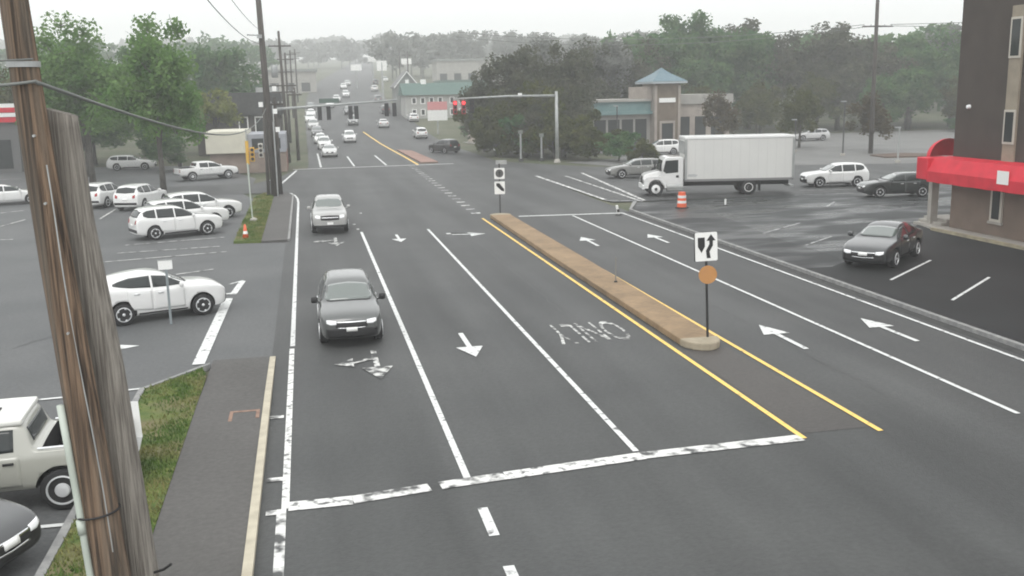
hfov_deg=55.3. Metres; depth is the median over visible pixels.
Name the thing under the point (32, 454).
pickup truck
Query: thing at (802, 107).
tree
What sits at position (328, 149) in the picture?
sedan
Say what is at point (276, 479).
lane dash
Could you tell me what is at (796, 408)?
road patch
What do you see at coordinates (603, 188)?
crosswalk line
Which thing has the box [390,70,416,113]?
gabled house
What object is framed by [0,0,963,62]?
sky
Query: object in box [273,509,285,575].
edge line
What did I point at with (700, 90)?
tree
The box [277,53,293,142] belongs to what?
utility pole
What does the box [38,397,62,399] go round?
bay line
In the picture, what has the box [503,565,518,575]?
lane dash
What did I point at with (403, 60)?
roadside sign
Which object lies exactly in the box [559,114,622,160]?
bush
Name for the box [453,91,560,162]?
signal mast
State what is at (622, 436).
lane line
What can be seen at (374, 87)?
suv
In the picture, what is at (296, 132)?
utility pole
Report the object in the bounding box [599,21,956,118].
woods
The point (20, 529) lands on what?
sedan
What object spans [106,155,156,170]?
wagon
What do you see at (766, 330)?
turn arrow
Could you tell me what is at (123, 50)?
tree
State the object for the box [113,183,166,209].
suv
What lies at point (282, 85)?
utility pole
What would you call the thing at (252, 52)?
woods
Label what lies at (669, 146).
suv
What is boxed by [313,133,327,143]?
sedan
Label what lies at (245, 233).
traffic cone
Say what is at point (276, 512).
lane dash
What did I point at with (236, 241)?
grass verge
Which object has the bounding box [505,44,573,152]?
tree
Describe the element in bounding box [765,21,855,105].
tree
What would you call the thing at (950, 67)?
tree
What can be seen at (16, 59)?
cable
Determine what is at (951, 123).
bush
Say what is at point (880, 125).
tree
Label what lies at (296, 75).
utility pole
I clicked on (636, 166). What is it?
wagon
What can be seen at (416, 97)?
long white house
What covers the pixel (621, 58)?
tree
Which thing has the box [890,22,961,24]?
cable
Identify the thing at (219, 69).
tree
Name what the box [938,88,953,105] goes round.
tree
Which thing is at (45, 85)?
cable
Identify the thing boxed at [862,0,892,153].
utility pole
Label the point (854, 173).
suv
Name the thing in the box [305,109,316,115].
sedan
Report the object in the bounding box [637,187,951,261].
dark parking lot
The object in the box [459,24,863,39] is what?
cable
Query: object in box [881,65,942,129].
tree
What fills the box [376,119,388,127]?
sedan
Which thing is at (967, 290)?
bay line
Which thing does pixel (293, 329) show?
edge line
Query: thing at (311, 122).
suv
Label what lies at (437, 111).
store sign
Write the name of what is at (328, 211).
pickup truck
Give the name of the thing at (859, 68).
tree
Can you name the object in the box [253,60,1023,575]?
road
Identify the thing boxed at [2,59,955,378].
ground
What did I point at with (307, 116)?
wagon
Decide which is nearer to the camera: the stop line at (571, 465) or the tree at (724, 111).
the stop line at (571, 465)
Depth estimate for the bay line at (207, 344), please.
30.71 m
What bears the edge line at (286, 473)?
on the road
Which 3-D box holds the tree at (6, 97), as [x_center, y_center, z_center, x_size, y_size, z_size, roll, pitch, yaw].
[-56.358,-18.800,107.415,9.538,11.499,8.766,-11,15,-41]
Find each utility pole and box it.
[0,0,130,575]
[247,0,279,195]
[262,108,269,194]
[268,31,295,162]
[270,97,282,193]
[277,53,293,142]
[286,50,295,117]
[287,88,301,159]
[291,49,299,101]
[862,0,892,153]
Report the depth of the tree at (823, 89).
149.21 m
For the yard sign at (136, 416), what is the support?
on the grass verge at (146, 412)
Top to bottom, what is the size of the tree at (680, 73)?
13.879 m
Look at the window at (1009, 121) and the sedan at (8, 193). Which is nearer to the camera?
the window at (1009, 121)
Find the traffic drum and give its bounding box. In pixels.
[675,192,688,208]
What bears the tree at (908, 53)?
on the ground at (930, 119)
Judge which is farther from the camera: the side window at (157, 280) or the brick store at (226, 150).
the brick store at (226, 150)
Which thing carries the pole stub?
on the sidewalk at (201, 526)
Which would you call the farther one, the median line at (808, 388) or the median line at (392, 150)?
the median line at (392, 150)
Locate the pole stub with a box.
[46,108,171,575]
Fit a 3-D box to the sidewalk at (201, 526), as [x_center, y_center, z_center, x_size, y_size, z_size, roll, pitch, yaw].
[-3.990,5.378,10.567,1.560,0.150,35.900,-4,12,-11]
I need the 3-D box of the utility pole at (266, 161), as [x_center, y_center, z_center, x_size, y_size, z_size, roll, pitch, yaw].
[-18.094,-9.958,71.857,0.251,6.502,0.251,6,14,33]
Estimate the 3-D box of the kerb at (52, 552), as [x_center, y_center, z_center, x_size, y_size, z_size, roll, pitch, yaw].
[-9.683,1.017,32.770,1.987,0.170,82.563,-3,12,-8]
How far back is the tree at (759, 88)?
147.19 m
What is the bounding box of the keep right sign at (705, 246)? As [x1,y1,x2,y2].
[694,232,717,336]
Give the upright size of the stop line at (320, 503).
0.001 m
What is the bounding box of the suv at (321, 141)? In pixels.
[316,136,332,149]
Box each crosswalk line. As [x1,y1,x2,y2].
[536,176,606,199]
[566,176,640,200]
[582,173,643,199]
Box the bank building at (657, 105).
[591,68,732,143]
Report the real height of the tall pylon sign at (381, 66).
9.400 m
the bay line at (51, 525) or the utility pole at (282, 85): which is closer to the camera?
the bay line at (51, 525)
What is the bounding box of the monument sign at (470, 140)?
[467,130,474,142]
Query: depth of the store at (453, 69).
325.62 m
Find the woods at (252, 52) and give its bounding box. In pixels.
[0,31,279,79]
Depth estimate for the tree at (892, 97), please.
149.15 m
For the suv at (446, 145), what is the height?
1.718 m
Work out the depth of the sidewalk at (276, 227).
57.66 m
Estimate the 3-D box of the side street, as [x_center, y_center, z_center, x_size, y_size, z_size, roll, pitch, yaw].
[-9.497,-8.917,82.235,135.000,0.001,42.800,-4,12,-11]
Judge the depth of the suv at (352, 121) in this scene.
175.36 m
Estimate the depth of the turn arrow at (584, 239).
48.13 m
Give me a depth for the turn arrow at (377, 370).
26.77 m
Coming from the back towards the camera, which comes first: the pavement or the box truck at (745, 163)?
the box truck at (745, 163)
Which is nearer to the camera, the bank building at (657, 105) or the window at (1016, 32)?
the window at (1016, 32)
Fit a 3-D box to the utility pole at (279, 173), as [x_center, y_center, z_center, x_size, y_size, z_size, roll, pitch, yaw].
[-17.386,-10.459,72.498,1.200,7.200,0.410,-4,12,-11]
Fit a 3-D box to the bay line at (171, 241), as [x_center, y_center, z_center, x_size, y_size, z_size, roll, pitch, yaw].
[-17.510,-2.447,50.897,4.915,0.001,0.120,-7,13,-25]
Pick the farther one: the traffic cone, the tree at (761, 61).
the tree at (761, 61)
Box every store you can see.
[0,103,23,172]
[196,87,283,155]
[205,128,288,173]
[248,69,316,92]
[430,58,496,80]
[434,79,483,82]
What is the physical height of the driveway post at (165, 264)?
2.170 m
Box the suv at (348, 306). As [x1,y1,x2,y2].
[311,268,384,342]
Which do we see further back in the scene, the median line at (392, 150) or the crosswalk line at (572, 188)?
the median line at (392, 150)
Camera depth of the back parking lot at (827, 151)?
113.23 m
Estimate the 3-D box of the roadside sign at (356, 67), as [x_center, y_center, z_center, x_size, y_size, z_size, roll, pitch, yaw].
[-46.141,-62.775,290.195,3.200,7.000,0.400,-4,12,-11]
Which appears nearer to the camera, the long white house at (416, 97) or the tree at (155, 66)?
the tree at (155, 66)
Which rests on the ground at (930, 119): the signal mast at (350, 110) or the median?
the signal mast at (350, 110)
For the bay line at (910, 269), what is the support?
on the black asphalt patch at (958, 265)
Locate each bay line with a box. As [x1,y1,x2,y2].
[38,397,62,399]
[41,523,62,527]
[106,251,226,261]
[123,246,216,252]
[131,237,220,244]
[192,298,232,364]
[231,281,244,293]
[890,260,931,279]
[951,277,990,299]
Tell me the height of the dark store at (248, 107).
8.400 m
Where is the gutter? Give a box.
[624,211,1023,355]
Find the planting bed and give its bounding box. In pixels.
[870,153,926,157]
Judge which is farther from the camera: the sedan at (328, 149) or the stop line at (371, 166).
the sedan at (328, 149)
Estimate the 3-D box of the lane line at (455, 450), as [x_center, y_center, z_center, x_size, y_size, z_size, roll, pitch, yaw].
[-4.506,0.310,35.859,0.140,0.001,35.400,-4,12,-11]
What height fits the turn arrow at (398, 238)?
0.002 m
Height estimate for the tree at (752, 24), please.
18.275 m
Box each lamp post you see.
[613,105,617,138]
[792,119,796,151]
[840,101,846,155]
[895,127,900,162]
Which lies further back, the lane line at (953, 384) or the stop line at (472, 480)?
the lane line at (953, 384)
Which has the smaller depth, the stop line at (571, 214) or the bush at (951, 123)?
the stop line at (571, 214)
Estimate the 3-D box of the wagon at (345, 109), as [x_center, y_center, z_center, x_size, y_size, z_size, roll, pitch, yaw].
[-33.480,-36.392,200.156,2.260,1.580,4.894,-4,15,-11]
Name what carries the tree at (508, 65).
on the ground at (930, 119)
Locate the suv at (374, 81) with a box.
[371,79,378,84]
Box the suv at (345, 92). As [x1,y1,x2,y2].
[341,90,349,96]
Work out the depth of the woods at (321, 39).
916.31 m
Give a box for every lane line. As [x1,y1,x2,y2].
[360,232,469,477]
[427,229,638,450]
[572,215,1018,413]
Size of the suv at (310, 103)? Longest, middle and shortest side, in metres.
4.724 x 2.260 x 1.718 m
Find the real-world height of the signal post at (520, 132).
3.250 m
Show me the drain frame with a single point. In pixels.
(232, 412)
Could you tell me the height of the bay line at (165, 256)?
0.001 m
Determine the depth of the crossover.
32.65 m
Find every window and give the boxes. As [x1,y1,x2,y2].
[112,276,150,287]
[151,275,180,286]
[987,191,1004,225]
[1002,110,1016,144]
[1008,16,1023,57]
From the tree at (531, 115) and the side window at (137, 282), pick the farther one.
the tree at (531, 115)
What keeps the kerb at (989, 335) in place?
on the ground at (930, 119)
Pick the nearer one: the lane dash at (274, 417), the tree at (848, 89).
the lane dash at (274, 417)
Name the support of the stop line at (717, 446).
on the road
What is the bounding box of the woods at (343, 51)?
[222,36,504,68]
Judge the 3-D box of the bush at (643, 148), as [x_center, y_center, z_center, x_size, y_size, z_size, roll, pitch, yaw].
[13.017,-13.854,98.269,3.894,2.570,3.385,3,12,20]
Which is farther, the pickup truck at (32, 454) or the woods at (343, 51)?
the woods at (343, 51)
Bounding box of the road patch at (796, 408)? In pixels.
[685,347,868,432]
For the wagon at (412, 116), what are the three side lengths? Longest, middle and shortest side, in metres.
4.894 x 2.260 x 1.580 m
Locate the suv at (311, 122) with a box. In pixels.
[306,118,319,129]
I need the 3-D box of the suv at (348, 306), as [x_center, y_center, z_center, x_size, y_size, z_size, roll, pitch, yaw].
[-5.156,0.487,30.731,2.260,1.718,4.724,-4,12,-11]
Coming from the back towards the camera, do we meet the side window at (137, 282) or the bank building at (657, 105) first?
the bank building at (657, 105)
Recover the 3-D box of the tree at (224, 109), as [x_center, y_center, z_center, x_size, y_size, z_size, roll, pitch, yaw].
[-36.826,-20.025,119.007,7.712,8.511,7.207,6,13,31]
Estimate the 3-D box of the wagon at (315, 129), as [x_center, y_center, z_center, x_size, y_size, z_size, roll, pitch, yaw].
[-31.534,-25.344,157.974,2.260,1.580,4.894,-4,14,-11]
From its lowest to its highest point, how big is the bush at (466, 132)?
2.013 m
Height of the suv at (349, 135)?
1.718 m
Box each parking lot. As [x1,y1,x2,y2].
[0,166,285,575]
[565,129,954,192]
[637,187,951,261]
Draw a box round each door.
[127,289,153,309]
[153,286,185,309]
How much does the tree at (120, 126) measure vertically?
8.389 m
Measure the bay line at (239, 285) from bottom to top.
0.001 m
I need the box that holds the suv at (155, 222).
[128,205,222,239]
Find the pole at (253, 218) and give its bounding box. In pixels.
[247,163,256,220]
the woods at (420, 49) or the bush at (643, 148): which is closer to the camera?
the bush at (643, 148)
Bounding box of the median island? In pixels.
[490,213,719,350]
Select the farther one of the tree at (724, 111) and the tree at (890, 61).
the tree at (890, 61)
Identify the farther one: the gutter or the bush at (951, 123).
the bush at (951, 123)
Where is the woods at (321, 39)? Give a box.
[0,32,793,60]
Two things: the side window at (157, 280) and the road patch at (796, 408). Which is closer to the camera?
the road patch at (796, 408)
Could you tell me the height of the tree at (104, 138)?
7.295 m
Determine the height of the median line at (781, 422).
0.001 m
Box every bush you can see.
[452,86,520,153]
[458,126,467,135]
[468,100,521,155]
[472,78,561,155]
[498,113,551,157]
[518,98,592,158]
[539,85,600,155]
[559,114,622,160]
[594,130,641,160]
[623,138,660,160]
[943,117,955,129]
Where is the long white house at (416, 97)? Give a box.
[398,79,485,118]
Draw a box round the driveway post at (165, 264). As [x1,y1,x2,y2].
[157,259,172,323]
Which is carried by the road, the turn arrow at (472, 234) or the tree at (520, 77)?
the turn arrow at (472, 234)
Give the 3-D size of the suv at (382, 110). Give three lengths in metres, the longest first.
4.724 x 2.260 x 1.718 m
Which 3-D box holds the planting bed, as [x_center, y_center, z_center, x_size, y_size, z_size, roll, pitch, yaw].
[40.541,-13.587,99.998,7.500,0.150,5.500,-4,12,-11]
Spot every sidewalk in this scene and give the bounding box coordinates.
[153,356,269,575]
[261,192,291,242]
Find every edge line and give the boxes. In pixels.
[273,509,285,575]
[281,349,293,508]
[290,193,298,345]
[623,213,1023,360]
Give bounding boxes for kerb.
[34,194,293,575]
[241,356,275,575]
[629,201,1023,350]
[930,227,1023,249]
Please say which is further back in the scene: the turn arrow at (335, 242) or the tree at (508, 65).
the tree at (508, 65)
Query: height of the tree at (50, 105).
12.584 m
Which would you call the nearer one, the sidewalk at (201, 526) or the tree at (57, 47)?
the sidewalk at (201, 526)
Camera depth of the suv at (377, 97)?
231.96 m
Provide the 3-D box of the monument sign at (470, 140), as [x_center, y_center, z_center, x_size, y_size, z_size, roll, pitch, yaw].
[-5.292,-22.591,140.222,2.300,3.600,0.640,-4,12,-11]
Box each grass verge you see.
[46,369,205,575]
[233,196,273,243]
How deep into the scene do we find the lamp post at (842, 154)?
101.18 m
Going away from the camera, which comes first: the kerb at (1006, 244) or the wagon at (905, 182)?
the kerb at (1006, 244)
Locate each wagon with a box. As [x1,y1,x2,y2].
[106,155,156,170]
[304,113,315,122]
[310,126,323,136]
[340,83,346,88]
[343,106,353,114]
[407,113,418,121]
[605,158,657,178]
[793,128,829,140]
[857,171,928,197]
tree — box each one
[0,66,13,103]
[6,41,76,75]
[8,10,136,182]
[15,48,116,132]
[43,46,127,176]
[82,12,207,193]
[82,118,127,165]
[113,45,135,131]
[115,93,174,159]
[131,130,188,163]
[160,81,208,166]
[178,41,262,92]
[194,88,243,128]
[457,61,507,151]
[477,44,542,152]
[502,35,590,92]
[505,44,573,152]
[515,89,563,157]
[520,40,597,152]
[550,86,591,156]
[564,35,635,96]
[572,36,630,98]
[619,35,671,98]
[629,46,690,83]
[635,12,715,93]
[681,9,766,96]
[681,83,715,93]
[698,89,742,134]
[719,17,778,98]
[723,26,787,129]
[734,79,784,133]
[734,90,774,133]
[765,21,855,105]
[773,84,824,147]
[795,71,845,127]
[798,21,886,127]
[812,58,866,129]
[845,90,893,139]
[846,33,919,98]
[856,73,918,121]
[867,27,959,124]
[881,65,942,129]
[883,43,943,126]
[916,31,961,125]
[922,23,961,117]
[937,75,957,118]
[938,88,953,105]
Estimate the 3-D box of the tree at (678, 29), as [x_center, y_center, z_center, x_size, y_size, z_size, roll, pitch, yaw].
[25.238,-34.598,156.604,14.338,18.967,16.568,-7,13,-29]
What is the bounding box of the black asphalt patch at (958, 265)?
[805,225,1023,343]
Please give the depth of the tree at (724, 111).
118.92 m
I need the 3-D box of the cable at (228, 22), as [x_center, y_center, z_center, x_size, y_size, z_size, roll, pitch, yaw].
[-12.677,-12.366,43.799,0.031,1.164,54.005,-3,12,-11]
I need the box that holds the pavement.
[920,223,1023,245]
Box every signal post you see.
[245,129,263,174]
[518,130,522,161]
[539,133,543,160]
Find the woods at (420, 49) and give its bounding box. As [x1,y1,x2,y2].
[362,24,740,80]
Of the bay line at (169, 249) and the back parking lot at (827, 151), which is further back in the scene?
the back parking lot at (827, 151)
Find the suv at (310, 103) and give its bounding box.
[305,102,315,110]
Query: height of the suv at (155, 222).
1.718 m
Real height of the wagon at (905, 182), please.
1.580 m
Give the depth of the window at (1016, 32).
43.80 m
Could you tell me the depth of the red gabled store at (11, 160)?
102.36 m
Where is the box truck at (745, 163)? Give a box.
[639,133,795,195]
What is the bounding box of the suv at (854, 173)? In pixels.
[800,162,868,187]
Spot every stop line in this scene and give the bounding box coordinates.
[288,496,352,510]
[293,163,453,169]
[351,484,431,502]
[438,472,507,488]
[503,452,646,478]
[519,213,614,216]
[640,435,803,457]
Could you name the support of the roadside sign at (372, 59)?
on the road
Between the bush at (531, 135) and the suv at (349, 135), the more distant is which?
the suv at (349, 135)
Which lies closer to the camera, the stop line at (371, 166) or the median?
the stop line at (371, 166)
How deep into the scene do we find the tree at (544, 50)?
131.72 m
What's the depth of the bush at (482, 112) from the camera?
110.18 m
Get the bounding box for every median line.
[363,132,418,164]
[482,218,806,437]
[604,269,881,430]
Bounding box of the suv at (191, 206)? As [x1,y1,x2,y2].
[144,198,228,220]
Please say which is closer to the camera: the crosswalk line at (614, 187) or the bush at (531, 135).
the crosswalk line at (614, 187)
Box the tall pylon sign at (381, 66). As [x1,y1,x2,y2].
[377,61,386,99]
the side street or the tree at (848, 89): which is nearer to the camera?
the side street
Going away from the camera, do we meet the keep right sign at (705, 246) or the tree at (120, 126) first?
the keep right sign at (705, 246)
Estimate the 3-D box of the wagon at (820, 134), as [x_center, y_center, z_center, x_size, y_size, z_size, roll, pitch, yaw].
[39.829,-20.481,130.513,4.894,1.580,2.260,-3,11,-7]
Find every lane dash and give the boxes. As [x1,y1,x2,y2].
[266,509,285,515]
[267,477,284,481]
[269,415,283,418]
[478,507,499,535]
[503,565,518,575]
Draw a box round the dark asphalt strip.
[633,201,842,267]
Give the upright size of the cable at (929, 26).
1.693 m
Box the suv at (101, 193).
[89,182,117,207]
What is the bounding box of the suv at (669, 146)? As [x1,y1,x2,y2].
[647,139,678,154]
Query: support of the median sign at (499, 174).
on the median island
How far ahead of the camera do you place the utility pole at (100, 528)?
9.02 m
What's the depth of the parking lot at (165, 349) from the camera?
35.04 m
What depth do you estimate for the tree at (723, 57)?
153.59 m
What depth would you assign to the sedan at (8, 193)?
70.43 m
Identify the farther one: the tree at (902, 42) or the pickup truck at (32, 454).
the tree at (902, 42)
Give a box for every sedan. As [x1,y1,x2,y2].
[0,184,28,202]
[0,498,40,567]
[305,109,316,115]
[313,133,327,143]
[320,144,338,156]
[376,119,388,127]
[842,220,922,267]
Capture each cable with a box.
[0,58,32,61]
[0,80,36,86]
[35,80,265,135]
[207,0,260,43]
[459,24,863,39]
[461,25,874,45]
[878,25,961,26]
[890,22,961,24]
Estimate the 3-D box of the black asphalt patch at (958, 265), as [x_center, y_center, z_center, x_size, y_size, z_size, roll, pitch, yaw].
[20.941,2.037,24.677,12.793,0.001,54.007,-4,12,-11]
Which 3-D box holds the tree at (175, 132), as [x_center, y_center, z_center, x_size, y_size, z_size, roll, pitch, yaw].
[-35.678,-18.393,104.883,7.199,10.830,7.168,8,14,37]
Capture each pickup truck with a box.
[0,396,142,508]
[172,160,238,180]
[307,194,349,232]
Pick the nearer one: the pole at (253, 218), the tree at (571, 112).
the pole at (253, 218)
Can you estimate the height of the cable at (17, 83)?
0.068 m
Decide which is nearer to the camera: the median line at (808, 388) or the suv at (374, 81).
the median line at (808, 388)
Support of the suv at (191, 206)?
on the parking lot at (165, 349)
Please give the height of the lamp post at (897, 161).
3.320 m
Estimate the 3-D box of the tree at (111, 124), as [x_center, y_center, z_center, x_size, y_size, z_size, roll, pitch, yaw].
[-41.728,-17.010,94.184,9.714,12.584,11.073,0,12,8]
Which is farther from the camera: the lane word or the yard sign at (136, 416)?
the lane word
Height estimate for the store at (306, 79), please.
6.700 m
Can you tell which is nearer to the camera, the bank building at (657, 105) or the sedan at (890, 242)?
the sedan at (890, 242)
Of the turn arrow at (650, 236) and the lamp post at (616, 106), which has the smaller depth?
the turn arrow at (650, 236)
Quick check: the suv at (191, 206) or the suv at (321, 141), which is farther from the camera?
the suv at (321, 141)
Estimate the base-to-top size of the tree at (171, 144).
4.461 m
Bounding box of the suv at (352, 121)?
[346,115,358,124]
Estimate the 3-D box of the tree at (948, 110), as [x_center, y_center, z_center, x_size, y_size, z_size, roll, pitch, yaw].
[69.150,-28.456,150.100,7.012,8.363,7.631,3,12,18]
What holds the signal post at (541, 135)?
on the ground at (930, 119)
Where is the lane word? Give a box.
[550,321,630,343]
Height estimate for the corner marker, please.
0.631 m
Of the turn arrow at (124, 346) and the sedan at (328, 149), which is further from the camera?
the sedan at (328, 149)
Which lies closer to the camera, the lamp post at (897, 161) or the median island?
the median island
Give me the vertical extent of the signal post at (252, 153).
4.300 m
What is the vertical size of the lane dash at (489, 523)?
0.001 m
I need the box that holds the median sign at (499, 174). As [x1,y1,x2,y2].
[494,160,506,212]
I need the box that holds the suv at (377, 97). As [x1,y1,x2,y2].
[373,95,381,100]
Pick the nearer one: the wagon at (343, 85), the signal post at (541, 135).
the signal post at (541, 135)
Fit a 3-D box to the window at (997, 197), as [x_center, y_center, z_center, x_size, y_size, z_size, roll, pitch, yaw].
[22.748,-3.896,45.903,0.130,1.820,0.970,-4,12,-11]
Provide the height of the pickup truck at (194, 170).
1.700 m
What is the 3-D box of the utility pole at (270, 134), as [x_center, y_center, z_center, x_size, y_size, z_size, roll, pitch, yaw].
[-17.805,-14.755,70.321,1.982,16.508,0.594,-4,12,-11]
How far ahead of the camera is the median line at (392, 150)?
127.76 m
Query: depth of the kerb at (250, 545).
18.54 m
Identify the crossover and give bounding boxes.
[106,268,225,325]
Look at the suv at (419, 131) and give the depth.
150.44 m
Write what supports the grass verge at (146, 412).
on the ground at (930, 119)
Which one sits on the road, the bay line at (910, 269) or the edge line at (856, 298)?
the edge line at (856, 298)
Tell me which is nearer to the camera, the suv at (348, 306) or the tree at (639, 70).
the suv at (348, 306)
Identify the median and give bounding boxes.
[397,149,437,163]
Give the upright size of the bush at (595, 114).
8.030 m
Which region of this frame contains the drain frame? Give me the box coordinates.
[228,409,259,421]
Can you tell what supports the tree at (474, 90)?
on the ground at (930, 119)
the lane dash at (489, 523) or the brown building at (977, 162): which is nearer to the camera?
the lane dash at (489, 523)
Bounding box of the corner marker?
[615,205,622,215]
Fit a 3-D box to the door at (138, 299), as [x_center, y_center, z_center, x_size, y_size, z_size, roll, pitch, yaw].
[-12.281,0.410,32.305,0.790,0.742,0.071,-8,13,-31]
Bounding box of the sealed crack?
[631,262,887,396]
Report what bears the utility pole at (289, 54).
on the ground at (930, 119)
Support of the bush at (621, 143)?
on the back parking lot at (827, 151)
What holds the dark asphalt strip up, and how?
on the dark parking lot at (837, 220)
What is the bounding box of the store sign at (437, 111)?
[427,101,447,133]
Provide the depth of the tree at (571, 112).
107.67 m
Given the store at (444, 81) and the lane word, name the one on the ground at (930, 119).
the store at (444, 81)
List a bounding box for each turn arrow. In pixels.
[120,345,139,348]
[315,237,342,245]
[334,350,391,378]
[393,234,405,241]
[446,232,485,235]
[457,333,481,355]
[580,237,598,245]
[647,234,669,242]
[759,325,808,348]
[861,318,918,340]
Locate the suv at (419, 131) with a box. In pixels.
[412,127,427,138]
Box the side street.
[5,162,951,202]
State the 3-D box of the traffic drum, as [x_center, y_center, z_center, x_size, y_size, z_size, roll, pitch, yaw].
[10.503,-5.453,60.434,0.840,1.000,0.831,-4,12,-11]
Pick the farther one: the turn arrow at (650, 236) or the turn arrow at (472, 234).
the turn arrow at (472, 234)
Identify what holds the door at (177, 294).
in the crossover
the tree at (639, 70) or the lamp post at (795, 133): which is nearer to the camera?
the lamp post at (795, 133)
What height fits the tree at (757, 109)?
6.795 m
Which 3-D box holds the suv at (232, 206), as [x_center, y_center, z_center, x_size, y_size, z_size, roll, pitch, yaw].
[-19.079,-5.136,60.107,4.724,1.718,2.260,-8,13,-31]
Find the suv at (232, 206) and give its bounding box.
[163,191,241,217]
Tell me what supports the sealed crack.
on the road
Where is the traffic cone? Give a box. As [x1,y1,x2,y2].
[243,224,247,237]
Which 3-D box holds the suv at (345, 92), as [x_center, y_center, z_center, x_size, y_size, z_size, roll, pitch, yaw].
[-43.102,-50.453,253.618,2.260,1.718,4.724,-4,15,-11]
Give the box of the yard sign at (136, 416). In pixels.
[131,402,142,436]
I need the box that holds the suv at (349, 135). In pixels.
[342,130,356,142]
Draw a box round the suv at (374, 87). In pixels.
[371,85,377,90]
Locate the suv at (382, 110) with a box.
[379,105,390,113]
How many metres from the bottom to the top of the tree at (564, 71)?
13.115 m
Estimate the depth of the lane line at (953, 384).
28.55 m
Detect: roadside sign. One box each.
[350,64,361,88]
[368,57,375,77]
[401,58,410,69]
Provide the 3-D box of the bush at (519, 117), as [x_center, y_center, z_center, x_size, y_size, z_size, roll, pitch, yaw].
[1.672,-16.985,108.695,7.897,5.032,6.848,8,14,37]
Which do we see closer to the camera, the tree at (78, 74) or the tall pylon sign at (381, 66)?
the tree at (78, 74)
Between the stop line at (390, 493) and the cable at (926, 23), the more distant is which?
the cable at (926, 23)
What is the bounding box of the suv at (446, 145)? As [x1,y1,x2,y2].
[428,139,459,152]
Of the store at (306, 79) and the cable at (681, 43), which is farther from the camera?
the store at (306, 79)
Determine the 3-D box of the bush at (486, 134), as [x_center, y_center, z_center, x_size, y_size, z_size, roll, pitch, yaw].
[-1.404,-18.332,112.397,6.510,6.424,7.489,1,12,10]
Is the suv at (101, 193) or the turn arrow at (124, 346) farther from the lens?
the suv at (101, 193)
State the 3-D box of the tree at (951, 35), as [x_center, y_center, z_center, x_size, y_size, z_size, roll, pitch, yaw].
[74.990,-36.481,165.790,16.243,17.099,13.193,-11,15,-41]
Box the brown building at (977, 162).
[913,0,1023,241]
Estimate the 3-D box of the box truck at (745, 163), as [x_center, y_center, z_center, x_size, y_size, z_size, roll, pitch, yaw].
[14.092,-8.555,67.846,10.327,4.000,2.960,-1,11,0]
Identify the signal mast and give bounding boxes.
[272,98,396,130]
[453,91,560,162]
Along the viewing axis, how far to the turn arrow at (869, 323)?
29.96 m

